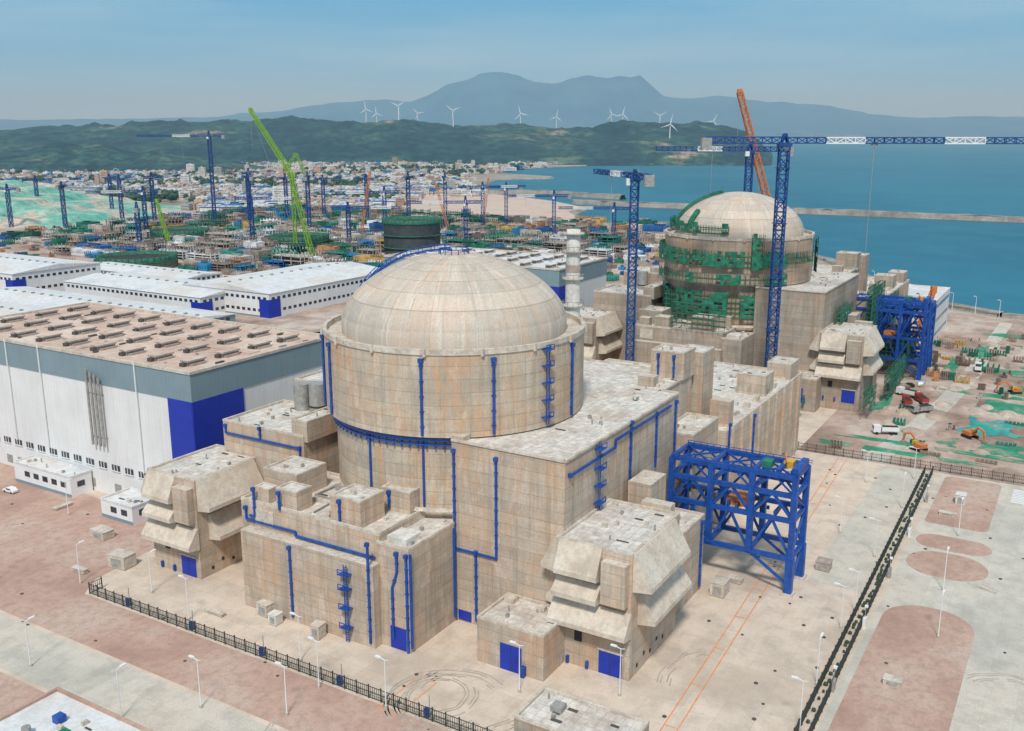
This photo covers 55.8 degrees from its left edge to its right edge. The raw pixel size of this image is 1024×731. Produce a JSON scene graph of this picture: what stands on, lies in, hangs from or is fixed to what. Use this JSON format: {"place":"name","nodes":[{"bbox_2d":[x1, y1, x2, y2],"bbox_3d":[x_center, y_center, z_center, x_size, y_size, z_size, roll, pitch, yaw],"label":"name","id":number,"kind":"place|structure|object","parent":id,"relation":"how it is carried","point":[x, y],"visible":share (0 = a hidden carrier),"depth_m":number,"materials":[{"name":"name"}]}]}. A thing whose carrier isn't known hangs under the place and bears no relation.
{"place":"outdoors","nodes":[
{"label":"outdoors","id":0,"kind":"place"},
{"bbox_2d":[0,180,180,228],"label":"terraced hill","id":1,"kind":"structure","parent":0,"point":[30,208],"depth_m":1115.20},
{"bbox_2d":[0,142,263,172],"bbox_3d":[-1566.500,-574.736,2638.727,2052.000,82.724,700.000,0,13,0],"label":"hills","id":2,"kind":"structure","parent":0,"point":[56,156],"depth_m":2472.29,"materials":[{"name":"plant"}]},
{"bbox_2d":[0,614,277,730],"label":"road","id":3,"kind":"structure","parent":0,"point":[151,703],"depth_m":171.34,"materials":[{"name":"concrete"}]},
{"bbox_2d":[0,115,772,165],"bbox_3d":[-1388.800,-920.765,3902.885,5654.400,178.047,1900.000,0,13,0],"label":"hills","id":4,"kind":"structure","parent":0,"point":[625,143],"depth_m":3295.60,"materials":[{"name":"plant"}]},
{"bbox_2d":[389,184,579,220],"bbox_3d":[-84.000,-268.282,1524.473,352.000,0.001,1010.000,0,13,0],"label":"bare ground","id":5,"kind":"structure","parent":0,"point":[516,206],"depth_m":1292.31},
{"bbox_2d":[0,332,1023,730],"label":"paved yard","id":6,"kind":"structure","parent":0,"point":[782,640],"depth_m":184.44,"materials":[{"name":"concrete"}]},
{"bbox_2d":[0,672,44,715],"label":"gravel island","id":7,"kind":"structure","parent":6,"relation":"on","point":[15,693],"depth_m":168.42,"materials":[{"name":"stone"}]},
{"bbox_2d":[0,687,152,730],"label":"gatehouse building","id":8,"kind":"structure","parent":6,"relation":"on","point":[57,709],"depth_m":152.96,"materials":[{"name":"white paint"}]},
{"bbox_2d":[106,548,136,570],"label":"equipment crate","id":9,"kind":"object","parent":6,"relation":"on","point":[122,559],"visible":1,"depth_m":216.94,"materials":[{"name":"concrete"}]},
{"bbox_2d":[0,302,322,493],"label":"turbine hall","id":10,"kind":"structure","parent":6,"relation":"on","point":[114,398],"depth_m":261.78,"materials":[{"name":"metal"}]},
{"bbox_2d":[141,444,263,578],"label":"air intake building","id":11,"kind":"structure","parent":6,"relation":"on","point":[192,512],"depth_m":212.48,"materials":[{"name":"concrete"}]},
{"bbox_2d":[0,463,448,730],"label":"gravel area","id":12,"kind":"object","parent":6,"relation":"on","point":[38,556],"visible":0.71,"depth_m":192.29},
{"bbox_2d":[13,454,92,497],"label":"annex shed","id":13,"kind":"structure","parent":12,"relation":"on","point":[44,473],"depth_m":264.31,"materials":[{"name":"white paint"}]},
{"bbox_2d":[90,524,114,540],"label":"equipment crate","id":14,"kind":"object","parent":12,"relation":"on","point":[102,532],"visible":1,"depth_m":232.83,"materials":[{"name":"metal"}]},
{"bbox_2d":[100,487,149,524],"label":"annex shed","id":15,"kind":"structure","parent":12,"relation":"on","point":[127,505],"depth_m":243.83,"materials":[{"name":"white paint"}]},
{"bbox_2d":[255,599,273,617],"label":"equipment crate","id":16,"kind":"object","parent":6,"relation":"on","point":[264,607],"visible":0.86,"depth_m":195.25,"materials":[{"name":"metal"}]},
{"bbox_2d":[223,370,338,479],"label":"electrical building","id":17,"kind":"structure","parent":6,"relation":"on","point":[304,419],"depth_m":221.38,"materials":[{"name":"concrete"}]},
{"bbox_2d":[88,582,491,730],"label":"security fence","id":18,"kind":"object","parent":6,"relation":"on","point":[149,611],"visible":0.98,"depth_m":176.56,"materials":[{"name":"metal"}]},
{"bbox_2d":[309,619,326,639],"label":"equipment crate","id":19,"kind":"object","parent":6,"relation":"on","point":[317,629],"visible":0.89,"depth_m":186.42,"materials":[{"name":"metal"}]},
{"bbox_2d":[240,455,456,652],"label":"safeguard building","id":20,"kind":"structure","parent":6,"relation":"on","point":[312,491],"depth_m":188.05,"materials":[{"name":"concrete"}]},
{"bbox_2d":[222,353,756,653],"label":"blue wall pipes","id":21,"kind":"object","parent":20,"relation":"attached to","point":[398,638],"depth_m":186.45,"materials":[{"name":"metal"}]},
{"bbox_2d":[337,425,452,517],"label":"containment wall","id":22,"kind":"structure","parent":6,"relation":"on","point":[396,464],"depth_m":192.18,"materials":[{"name":"concrete"}]},
{"bbox_2d":[324,333,583,437],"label":"containment wall","id":23,"kind":"structure","parent":22,"relation":"on","point":[374,391],"depth_m":187.29,"materials":[{"name":"concrete"}]},
{"bbox_2d":[319,244,575,506],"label":"blue drain pipes and stair","id":24,"kind":"object","parent":23,"relation":"on","point":[371,434],"visible":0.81,"depth_m":192.53,"materials":[{"name":"metal"}]},
{"bbox_2d":[320,311,586,356],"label":"parapet ring","id":25,"kind":"object","parent":23,"relation":"on","point":[331,328],"visible":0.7,"depth_m":188.54,"materials":[{"name":"concrete"}]},
{"bbox_2d":[341,251,566,348],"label":"dome shell","id":26,"kind":"object","parent":25,"relation":"on","point":[469,300],"visible":0.98,"depth_m":191.66,"materials":[{"name":"concrete"}]},
{"bbox_2d":[384,246,607,307],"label":"turbine hall","id":27,"kind":"structure","parent":6,"relation":"on","point":[548,269],"depth_m":443.18,"materials":[{"name":"metal"}]},
{"bbox_2d":[458,592,564,680],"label":"annex building","id":28,"kind":"structure","parent":6,"relation":"on","point":[504,620],"depth_m":175.67,"materials":[{"name":"concrete"}]},
{"bbox_2d":[11,469,1023,720],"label":"manhole covers","id":29,"kind":"object","parent":6,"relation":"on","point":[707,621],"visible":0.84,"depth_m":192.64,"materials":[{"name":"metal"}]},
{"bbox_2d":[126,485,929,717],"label":"perimeter fence","id":30,"kind":"object","parent":6,"relation":"on","point":[864,623],"visible":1,"depth_m":190.04,"materials":[{"name":"metal"}]},
{"bbox_2d":[514,686,649,730],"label":"service building","id":31,"kind":"structure","parent":6,"relation":"on","point":[543,708],"depth_m":153.22,"materials":[{"name":"grey concrete"}]},
{"bbox_2d":[451,344,714,624],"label":"fuel building","id":32,"kind":"structure","parent":6,"relation":"on","point":[543,500],"depth_m":187.65,"materials":[{"name":"concrete"}]},
{"bbox_2d":[562,229,584,314],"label":"ventilation stack","id":33,"kind":"object","parent":32,"relation":"on","point":[572,278],"visible":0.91,"depth_m":245.00,"materials":[{"name":"paint"}]},
{"bbox_2d":[580,307,622,360],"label":"air intake building","id":34,"kind":"structure","parent":6,"relation":"on","point":[602,341],"depth_m":376.97,"materials":[{"name":"grey concrete"}]},
{"bbox_2d":[541,470,704,680],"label":"air intake building","id":35,"kind":"structure","parent":6,"relation":"on","point":[626,580],"depth_m":174.26,"materials":[{"name":"concrete"}]},
{"bbox_2d":[593,169,654,360],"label":"tower crane","id":36,"kind":"object","parent":6,"relation":"on","point":[648,179],"visible":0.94,"depth_m":340.42,"materials":[{"name":"metal"}]},
{"bbox_2d":[264,582,1023,730],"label":"tyre tracks","id":37,"kind":"object","parent":6,"relation":"on","point":[400,713],"visible":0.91,"depth_m":170.99},
{"bbox_2d":[630,305,754,365],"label":"safeguard building","id":38,"kind":"structure","parent":6,"relation":"on","point":[654,327],"depth_m":355.08,"materials":[{"name":"grey concrete"}]},
{"bbox_2d":[377,457,1023,730],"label":"painted markings","id":39,"kind":"object","parent":6,"relation":"on","point":[740,608],"visible":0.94,"depth_m":191.09,"materials":[{"name":"orange paint"}]},
{"bbox_2d":[603,356,802,522],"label":"auxiliary building","id":40,"kind":"structure","parent":6,"relation":"on","point":[770,395],"depth_m":265.59,"materials":[{"name":"concrete"}]},
{"bbox_2d":[669,278,754,331],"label":"containment wall","id":41,"kind":"structure","parent":6,"relation":"on","point":[732,291],"depth_m":357.37,"materials":[{"name":"concrete"}]},
{"bbox_2d":[664,234,813,286],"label":"containment wall","id":42,"kind":"structure","parent":41,"relation":"on","point":[800,272],"depth_m":354.55,"materials":[{"name":"concrete"}]},
{"bbox_2d":[664,227,814,241],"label":"parapet ring","id":43,"kind":"object","parent":42,"relation":"on","point":[807,234],"visible":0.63,"depth_m":353.79,"materials":[{"name":"concrete"}]},
{"bbox_2d":[675,192,803,237],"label":"dome shell","id":44,"kind":"object","parent":43,"relation":"on","point":[745,214],"visible":0.85,"depth_m":357.05,"materials":[{"name":"concrete"}]},
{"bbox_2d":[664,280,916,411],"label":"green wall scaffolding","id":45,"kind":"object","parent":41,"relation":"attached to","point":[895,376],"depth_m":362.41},
{"bbox_2d":[659,190,818,318],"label":"green scaffolding","id":46,"kind":"object","parent":45,"relation":"on","point":[758,261],"visible":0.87,"depth_m":355.19,"materials":[{"name":"metal"}]},
{"bbox_2d":[710,574,730,598],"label":"equipment crate","id":47,"kind":"object","parent":6,"relation":"on","point":[719,586],"visible":1,"depth_m":203.67,"materials":[{"name":"metal"}]},
{"bbox_2d":[667,440,812,597],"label":"hatch gantry","id":48,"kind":"object","parent":6,"relation":"on","point":[727,498],"visible":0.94,"depth_m":208.56,"materials":[{"name":"metal"}]},
{"bbox_2d":[799,370,821,412],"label":"annex building","id":49,"kind":"structure","parent":6,"relation":"on","point":[811,388],"depth_m":338.54,"materials":[{"name":"grey concrete"}]},
{"bbox_2d":[752,251,869,370],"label":"fuel building","id":50,"kind":"structure","parent":6,"relation":"on","point":[813,303],"depth_m":350.80,"materials":[{"name":"grey concrete"}]},
{"bbox_2d":[793,465,925,730],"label":"security fence","id":51,"kind":"object","parent":6,"relation":"on","point":[833,654],"visible":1,"depth_m":192.37,"materials":[{"name":"metal"}]},
{"bbox_2d":[700,133,1023,367],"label":"tower crane","id":52,"kind":"object","parent":6,"relation":"on","point":[706,143],"visible":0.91,"depth_m":316.38,"materials":[{"name":"metal"}]},
{"bbox_2d":[809,465,936,593],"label":"parking strip","id":53,"kind":"object","parent":6,"relation":"on","point":[853,546],"visible":0.8,"depth_m":237.87,"materials":[{"name":"concrete"}]},
{"bbox_2d":[0,72,1023,140],"bbox_3d":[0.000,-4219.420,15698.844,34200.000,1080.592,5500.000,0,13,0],"label":"mountains","id":54,"kind":"structure","parent":0,"point":[492,98],"depth_m":14798.56,"materials":[{"name":"stone"}]},
{"bbox_2d":[0,210,1023,486],"bbox_3d":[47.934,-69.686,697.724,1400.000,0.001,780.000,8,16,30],"label":"construction ground","id":55,"kind":"structure","parent":0,"point":[842,424],"depth_m":364.73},
{"bbox_2d":[0,301,44,315],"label":"office building","id":56,"kind":"structure","parent":55,"relation":"on","point":[6,308],"depth_m":471.28,"materials":[{"name":"grey metal"}]},
{"bbox_2d":[0,252,100,290],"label":"workshop building","id":57,"kind":"structure","parent":55,"relation":"on","point":[17,270],"depth_m":597.45,"materials":[{"name":"grey metal"}]},
{"bbox_2d":[55,181,73,227],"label":"tower crane","id":58,"kind":"object","parent":55,"relation":"on","point":[61,186],"visible":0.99,"depth_m":969.02,"materials":[{"name":"metal"}]},
{"bbox_2d":[0,286,235,321],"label":"storage building","id":59,"kind":"structure","parent":55,"relation":"on","point":[36,297],"depth_m":502.78,"materials":[{"name":"grey metal"}]},
{"bbox_2d":[85,186,161,230],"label":"tower crane","id":60,"kind":"object","parent":55,"relation":"on","point":[143,191],"visible":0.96,"depth_m":917.53,"materials":[{"name":"metal"}]},
{"bbox_2d":[95,248,177,267],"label":"unfinished containment shell","id":61,"kind":"object","parent":55,"relation":"on","point":[161,258],"visible":0.76,"depth_m":704.64,"materials":[{"name":"green concrete"}]},
{"bbox_2d":[64,272,225,311],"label":"workshop building","id":62,"kind":"structure","parent":55,"relation":"on","point":[166,290],"depth_m":543.40,"materials":[{"name":"grey metal"}]},
{"bbox_2d":[97,262,221,279],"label":"storage building","id":63,"kind":"structure","parent":55,"relation":"on","point":[109,267],"depth_m":623.49,"materials":[{"name":"grey metal"}]},
{"bbox_2d":[140,172,180,223],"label":"tower crane","id":64,"kind":"object","parent":55,"relation":"on","point":[150,177],"visible":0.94,"depth_m":990.54,"materials":[{"name":"metal"}]},
{"bbox_2d":[149,225,209,238],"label":"unfinished containment shell","id":65,"kind":"object","parent":55,"relation":"on","point":[184,229],"visible":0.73,"depth_m":877.34,"materials":[{"name":"green concrete"}]},
{"bbox_2d":[137,131,224,221],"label":"tower crane","id":66,"kind":"object","parent":55,"relation":"on","point":[208,136],"visible":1,"depth_m":1014.11,"materials":[{"name":"metal"}]},
{"bbox_2d":[231,192,301,236],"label":"tower crane","id":67,"kind":"object","parent":55,"relation":"on","point":[233,199],"visible":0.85,"depth_m":849.75,"materials":[{"name":"metal"}]},
{"bbox_2d":[182,261,379,317],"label":"workshop building","id":68,"kind":"structure","parent":55,"relation":"on","point":[273,293],"depth_m":538.04,"materials":[{"name":"grey metal"}]},
{"bbox_2d":[248,108,314,255],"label":"crawler crane","id":69,"kind":"object","parent":55,"relation":"on","point":[266,136],"visible":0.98,"depth_m":743.60,"materials":[{"name":"metal"}]},
{"bbox_2d":[283,153,305,243],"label":"luffing crane","id":70,"kind":"object","parent":55,"relation":"on","point":[295,175],"visible":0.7,"depth_m":759.27,"materials":[{"name":"paint"}]},
{"bbox_2d":[268,230,329,245],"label":"unfinished containment shell","id":71,"kind":"object","parent":55,"relation":"on","point":[286,238],"visible":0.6,"depth_m":805.38,"materials":[{"name":"green concrete"}]},
{"bbox_2d":[0,210,665,281],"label":"construction materials","id":72,"kind":"object","parent":55,"relation":"on","point":[610,274],"visible":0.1,"depth_m":762.12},
{"bbox_2d":[0,202,669,266],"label":"construction site structures","id":73,"kind":"object","parent":55,"relation":"on","point":[82,233],"visible":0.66,"depth_m":879.31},
{"bbox_2d":[49,217,658,271],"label":"construction site sheds","id":74,"kind":"object","parent":55,"relation":"on","point":[220,263],"visible":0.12,"depth_m":761.42,"materials":[{"name":"metal"}]},
{"bbox_2d":[328,201,401,241],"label":"tower crane","id":75,"kind":"object","parent":55,"relation":"on","point":[330,209],"visible":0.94,"depth_m":820.03,"materials":[{"name":"metal"}]},
{"bbox_2d":[382,214,441,253],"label":"unfinished containment shell","id":76,"kind":"object","parent":55,"relation":"on","point":[402,233],"visible":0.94,"depth_m":736.01},
{"bbox_2d":[407,196,484,238],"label":"tower crane","id":77,"kind":"object","parent":55,"relation":"on","point":[482,203],"visible":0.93,"depth_m":829.50,"materials":[{"name":"metal"}]},
{"bbox_2d":[507,190,570,234],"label":"tower crane","id":78,"kind":"object","parent":55,"relation":"on","point":[555,196],"visible":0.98,"depth_m":917.33,"materials":[{"name":"metal"}]},
{"bbox_2d":[593,266,668,360],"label":"electrical building","id":79,"kind":"structure","parent":55,"relation":"on","point":[649,291],"depth_m":387.97,"materials":[{"name":"grey concrete"}]},
{"bbox_2d":[656,142,793,192],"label":"tower crane","id":80,"kind":"object","parent":55,"relation":"on","point":[748,152],"visible":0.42,"depth_m":460.98,"materials":[{"name":"metal"}]},
{"bbox_2d":[736,89,770,196],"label":"crawler crane","id":81,"kind":"object","parent":55,"relation":"on","point":[740,93],"visible":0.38,"depth_m":506.61,"materials":[{"name":"metal"}]},
{"bbox_2d":[809,311,884,412],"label":"air intake building","id":82,"kind":"structure","parent":55,"relation":"on","point":[846,365],"depth_m":338.79,"materials":[{"name":"grey concrete"}]},
{"bbox_2d":[856,269,909,355],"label":"auxiliary building","id":83,"kind":"structure","parent":55,"relation":"on","point":[896,279],"depth_m":434.18,"materials":[{"name":"grey concrete"}]},
{"bbox_2d":[856,291,932,381],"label":"hatch gantry","id":84,"kind":"object","parent":55,"relation":"on","point":[899,333],"visible":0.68,"depth_m":382.52,"materials":[{"name":"metal"}]},
{"bbox_2d":[879,297,937,370],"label":"hatch gantry","id":85,"kind":"object","parent":55,"relation":"on","point":[930,335],"visible":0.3,"depth_m":396.02,"materials":[{"name":"metal"}]},
{"bbox_2d":[797,441,1023,483],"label":"security fence","id":86,"kind":"object","parent":55,"relation":"on","point":[891,456],"visible":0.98,"depth_m":283.07,"materials":[{"name":"metal"}]},
{"bbox_2d":[830,334,1023,464],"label":"stockyard debris","id":87,"kind":"object","parent":55,"relation":"on","point":[989,370],"visible":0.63,"depth_m":345.19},
{"bbox_2d":[908,284,950,343],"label":"pump house","id":88,"kind":"structure","parent":55,"relation":"on","point":[942,294],"depth_m":469.25,"materials":[{"name":"grey metal"}]},
{"bbox_2d":[848,335,1023,478],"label":"earth heaps","id":89,"kind":"object","parent":55,"relation":"on","point":[934,414],"visible":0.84,"depth_m":332.06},
{"bbox_2d":[910,334,1016,388],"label":"stockyard materials","id":90,"kind":"object","parent":55,"relation":"on","point":[961,360],"visible":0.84,"depth_m":409.89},
{"bbox_2d":[937,438,1023,458],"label":"ground net","id":91,"kind":"object","parent":55,"relation":"on","point":[1008,451],"visible":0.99,"depth_m":298.15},
{"bbox_2d":[955,415,1023,438],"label":"ground net","id":92,"kind":"object","parent":55,"relation":"on","point":[1001,428],"visible":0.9,"depth_m":319.77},
{"bbox_2d":[974,399,1023,414],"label":"ground net","id":93,"kind":"object","parent":55,"relation":"on","point":[998,405],"visible":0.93,"depth_m":344.43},
{"bbox_2d":[0,0,1023,119],"label":"sky","id":94,"kind":"structure","parent":0,"point":[60,59],"materials":[{"name":"blue"}]},
{"bbox_2d":[51,165,1023,320],"bbox_3d":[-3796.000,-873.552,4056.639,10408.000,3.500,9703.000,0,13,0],"label":"ground","id":95,"kind":"structure","parent":0,"point":[483,177],"depth_m":2122.61,"materials":[{"name":"soil"}]},
{"bbox_2d":[65,183,457,211],"bbox_3d":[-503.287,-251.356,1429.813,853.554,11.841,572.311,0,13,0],"label":"factory sheds","id":96,"kind":"object","parent":95,"relation":"on","point":[390,202],"visible":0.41,"depth_m":1415.15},
{"bbox_2d":[0,160,532,202],"bbox_3d":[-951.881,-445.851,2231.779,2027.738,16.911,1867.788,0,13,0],"label":"distant trees","id":97,"kind":"object","parent":95,"relation":"on","point":[172,195],"visible":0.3,"depth_m":1887.53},
{"bbox_2d":[0,157,561,210],"bbox_3d":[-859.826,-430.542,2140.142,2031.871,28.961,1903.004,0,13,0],"label":"town buildings","id":98,"kind":"structure","parent":95,"relation":"on","point":[188,184],"depth_m":1824.93,"materials":[{"name":"concrete"}]},
{"bbox_2d":[813,254,1023,319],"bbox_3d":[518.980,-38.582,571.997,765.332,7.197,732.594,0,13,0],"label":"sea wall","id":99,"kind":"structure","parent":95,"relation":"on","point":[956,306],"depth_m":528.01,"materials":[{"name":"grey concrete"}]},
{"bbox_2d":[480,141,1023,313],"bbox_3d":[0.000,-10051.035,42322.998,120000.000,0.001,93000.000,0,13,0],"label":"sea","id":100,"kind":"structure","parent":0,"point":[967,261],"depth_m":1550.17,"materials":[{"name":"liquid"}]},
{"bbox_2d":[489,190,625,199],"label":"breakwater","id":101,"kind":"object","parent":100,"relation":"in","point":[582,194],"visible":0.73,"depth_m":1561.81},
{"bbox_2d":[572,199,1023,222],"bbox_3d":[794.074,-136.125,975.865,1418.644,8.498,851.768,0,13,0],"label":"breakwater","id":102,"kind":"object","parent":100,"relation":"in","point":[943,216],"visible":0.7,"depth_m":1180.51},
{"bbox_2d":[817,474,1023,730],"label":"road","id":103,"kind":"structure","parent":0,"point":[995,622],"depth_m":198.78,"materials":[{"name":"concrete"}]},
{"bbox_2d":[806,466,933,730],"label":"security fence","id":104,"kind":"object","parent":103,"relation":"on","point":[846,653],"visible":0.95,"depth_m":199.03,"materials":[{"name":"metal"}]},
{"bbox_2d":[828,605,973,730],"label":"gravel island","id":105,"kind":"structure","parent":103,"relation":"on","point":[917,654],"depth_m":174.66,"materials":[{"name":"stone"}]},
{"bbox_2d":[906,551,987,581],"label":"gravel island","id":106,"kind":"structure","parent":103,"relation":"on","point":[958,568],"depth_m":217.83,"materials":[{"name":"stone"}]},
{"bbox_2d":[916,534,991,556],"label":"gravel island","id":107,"kind":"structure","parent":103,"relation":"on","point":[959,546],"depth_m":228.94,"materials":[{"name":"stone"}]},
{"bbox_2d":[925,477,1001,532],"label":"gravel island","id":108,"kind":"structure","parent":103,"relation":"on","point":[981,497],"depth_m":253.91,"materials":[{"name":"stone"}]},
{"bbox_2d":[860,323,1011,462],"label":"haul road","id":109,"kind":"structure","parent":0,"point":[922,422],"depth_m":341.85,"materials":[{"name":"concrete"}]},
{"bbox_2d":[817,438,990,467],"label":"ground net","id":110,"kind":"object","parent":109,"relation":"on","point":[874,448],"visible":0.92,"depth_m":295.21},
{"bbox_2d":[834,434,1023,463],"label":"ground net","id":111,"kind":"object","parent":109,"relation":"on","point":[951,450],"visible":0.93,"depth_m":296.84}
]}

